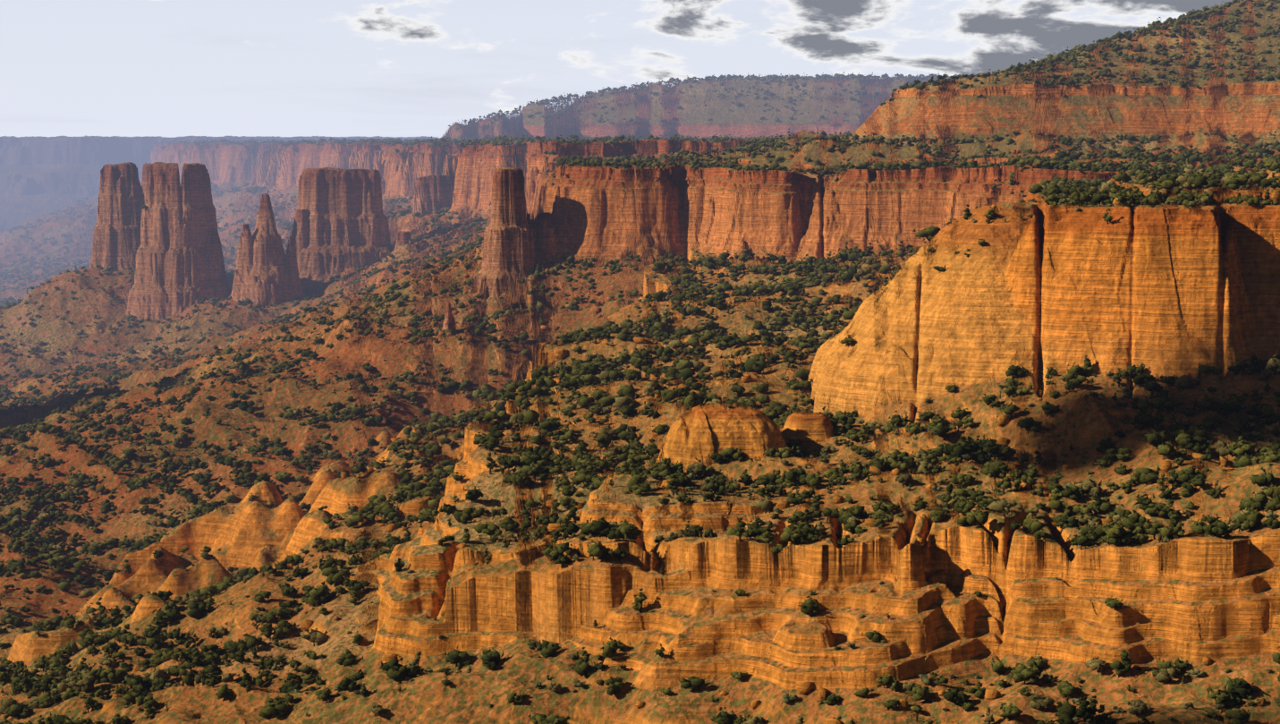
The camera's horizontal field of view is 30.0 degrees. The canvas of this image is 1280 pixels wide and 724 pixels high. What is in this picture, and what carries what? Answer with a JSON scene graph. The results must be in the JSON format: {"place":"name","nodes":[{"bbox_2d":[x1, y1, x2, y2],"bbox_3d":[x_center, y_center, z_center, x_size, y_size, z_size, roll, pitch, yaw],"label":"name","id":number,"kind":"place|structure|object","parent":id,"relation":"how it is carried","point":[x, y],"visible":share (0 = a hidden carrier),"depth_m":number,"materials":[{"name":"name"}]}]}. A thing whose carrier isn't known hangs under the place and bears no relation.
{"place":"outdoors","nodes":[
{"label":"outdoors","id":0,"kind":"place"},
{"bbox_2d":[0,0,1244,137],"label":"sky","id":1,"kind":"structure","parent":0,"point":[69,68],"materials":[{"name":"white"}]},
{"bbox_2d":[0,0,1279,723],"bbox_3d":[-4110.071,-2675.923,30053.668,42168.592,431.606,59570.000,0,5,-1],"label":"canyon terrain","id":2,"kind":"structure","parent":0,"point":[1165,290],"depth_m":939.57,"materials":[{"name":"orange stone"}]},
{"bbox_2d":[0,186,1279,723],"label":"juniper","id":3,"kind":"object","parent":2,"relation":"on","point":[635,453],"visible":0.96,"depth_m":810.27,"materials":[{"name":"green plant"}]},
{"bbox_2d":[0,144,1279,660],"bbox_3d":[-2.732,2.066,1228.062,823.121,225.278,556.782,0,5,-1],"label":"juniper","id":4,"kind":"object","parent":2,"relation":"on","point":[1182,172],"visible":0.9,"depth_m":1257.30,"materials":[{"name":"green plant"}]},
{"bbox_2d":[0,0,1279,436],"bbox_3d":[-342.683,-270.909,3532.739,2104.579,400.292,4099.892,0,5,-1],"label":"juniper","id":5,"kind":"object","parent":2,"relation":"on","point":[694,163],"visible":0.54,"depth_m":1826.27,"materials":[{"name":"green plant"}]},
{"bbox_2d":[0,75,1279,723],"bbox_3d":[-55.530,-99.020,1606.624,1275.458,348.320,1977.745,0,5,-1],"label":"talus boulders","id":6,"kind":"object","parent":2,"relation":"on","point":[802,687],"visible":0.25,"depth_m":871.52,"materials":[{"name":"stone"}]}
]}

